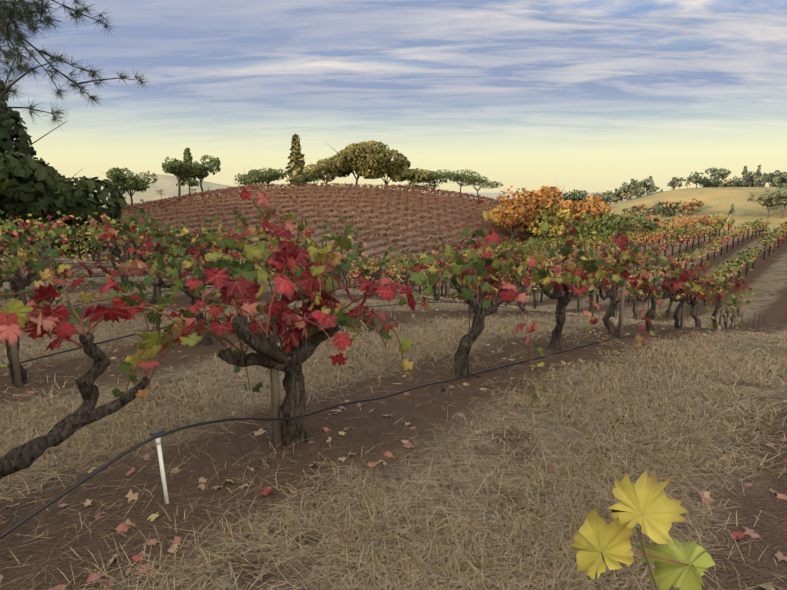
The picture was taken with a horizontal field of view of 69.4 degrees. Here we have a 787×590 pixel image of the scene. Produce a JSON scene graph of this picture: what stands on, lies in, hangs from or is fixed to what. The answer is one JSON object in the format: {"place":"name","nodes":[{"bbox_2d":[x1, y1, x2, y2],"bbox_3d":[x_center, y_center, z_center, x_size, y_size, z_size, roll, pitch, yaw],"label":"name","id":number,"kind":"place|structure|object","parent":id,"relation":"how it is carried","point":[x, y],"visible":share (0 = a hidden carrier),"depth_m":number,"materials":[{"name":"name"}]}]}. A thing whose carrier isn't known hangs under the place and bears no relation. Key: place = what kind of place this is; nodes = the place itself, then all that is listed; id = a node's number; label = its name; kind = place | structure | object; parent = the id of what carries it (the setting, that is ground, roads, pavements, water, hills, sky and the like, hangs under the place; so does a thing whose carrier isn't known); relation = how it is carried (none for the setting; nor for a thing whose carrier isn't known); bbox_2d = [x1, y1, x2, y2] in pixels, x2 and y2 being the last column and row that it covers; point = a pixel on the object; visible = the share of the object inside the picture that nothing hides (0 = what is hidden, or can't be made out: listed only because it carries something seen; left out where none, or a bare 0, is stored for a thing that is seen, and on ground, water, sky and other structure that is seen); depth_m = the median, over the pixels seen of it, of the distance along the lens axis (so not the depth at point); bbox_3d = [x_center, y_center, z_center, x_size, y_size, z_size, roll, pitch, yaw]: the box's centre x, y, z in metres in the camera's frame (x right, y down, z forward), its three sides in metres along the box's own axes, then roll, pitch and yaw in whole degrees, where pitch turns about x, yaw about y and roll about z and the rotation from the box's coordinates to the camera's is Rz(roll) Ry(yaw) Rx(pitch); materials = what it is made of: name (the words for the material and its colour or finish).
{"place":"outdoors","nodes":[
{"label":"outdoors","id":0,"kind":"place"},
{"bbox_2d":[0,0,147,131],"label":"pine needles","id":1,"kind":"object","parent":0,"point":[27,14],"depth_m":8.68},
{"bbox_2d":[1,215,742,316],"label":"vine canes","id":2,"kind":"object","parent":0,"point":[313,264],"visible":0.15,"depth_m":14.61,"materials":[{"name":"brown plant"}]},
{"bbox_2d":[0,174,786,589],"bbox_3d":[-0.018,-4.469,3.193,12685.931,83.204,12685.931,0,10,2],"label":"ground","id":3,"kind":"structure","parent":0,"point":[766,278],"depth_m":3.91,"materials":[{"name":"soil"}]},
{"bbox_2d":[155,437,168,503],"bbox_3d":[-1.208,0.944,2.977,0.048,0.421,0.027,0,10,2],"label":"pvc riser","id":4,"kind":"object","parent":3,"relation":"on","point":[161,465],"visible":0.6,"depth_m":2.96,"materials":[{"name":"white plastic"}]},
{"bbox_2d":[150,427,164,437],"bbox_3d":[-1.220,0.715,2.935,0.024,0.044,0.070,9,14,40],"label":"hose tee","id":5,"kind":"object","parent":4,"relation":"attached to","point":[157,431],"visible":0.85,"depth_m":2.93,"materials":[{"name":"plastic"}]},
{"bbox_2d":[0,208,751,330],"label":"vines","id":6,"kind":"object","parent":3,"relation":"on","point":[43,232],"depth_m":14.98,"materials":[{"name":"green plant"}]},
{"bbox_2d":[0,188,754,478],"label":"vines","id":7,"kind":"object","parent":3,"relation":"on","point":[15,312],"depth_m":3.70,"materials":[{"name":"plant"}]},
{"bbox_2d":[0,193,751,394],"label":"vine leaves","id":8,"kind":"object","parent":7,"relation":"attached to","point":[204,330],"visible":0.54,"depth_m":3.79,"materials":[{"name":"red plant"}]},
{"bbox_2d":[3,237,764,445],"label":"vine stakes","id":9,"kind":"object","parent":3,"relation":"on","point":[275,397],"depth_m":5.07,"materials":[{"name":"brown wood"}]},
{"bbox_2d":[0,243,781,538],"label":"drip hoses","id":10,"kind":"object","parent":3,"relation":"on","point":[46,505],"visible":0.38,"depth_m":4.20,"materials":[{"name":"black"}]},
{"bbox_2d":[0,307,786,589],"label":"straw","id":11,"kind":"object","parent":3,"relation":"on","point":[674,353],"visible":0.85,"depth_m":3.47,"materials":[{"name":"beige plant"}]},
{"bbox_2d":[0,274,786,589],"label":"fallen leaves","id":12,"kind":"object","parent":3,"relation":"on","point":[130,495],"visible":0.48,"depth_m":3.07,"materials":[{"name":"red plant"}]},
{"bbox_2d":[0,257,786,353],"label":"dirt road","id":13,"kind":"structure","parent":3,"relation":"on","point":[761,335],"depth_m":11.43,"materials":[{"name":"brown soil"}]},
{"bbox_2d":[0,59,786,257],"bbox_3d":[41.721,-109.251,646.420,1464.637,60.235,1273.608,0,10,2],"label":"trees","id":14,"kind":"object","parent":3,"relation":"on","point":[30,185],"materials":[{"name":"green plant"}]},
{"bbox_2d":[0,182,786,310],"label":"vines","id":15,"kind":"object","parent":3,"relation":"on","point":[216,193],"depth_m":89.43,"materials":[{"name":"plant"}]},
{"bbox_2d":[0,0,786,192],"label":"sky","id":16,"kind":"structure","parent":0,"point":[592,96],"materials":[{"name":"blue"}]},
{"bbox_2d":[601,515,688,589],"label":"cane shoot","id":17,"kind":"object","parent":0,"point":[646,557],"visible":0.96,"depth_m":0.98,"materials":[{"name":"plant"}]},
{"bbox_2d":[571,469,715,589],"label":"yellow leaves","id":18,"kind":"object","parent":17,"relation":"attached to","point":[651,502],"visible":1,"depth_m":0.98,"materials":[{"name":"yellow plant"}]}
]}

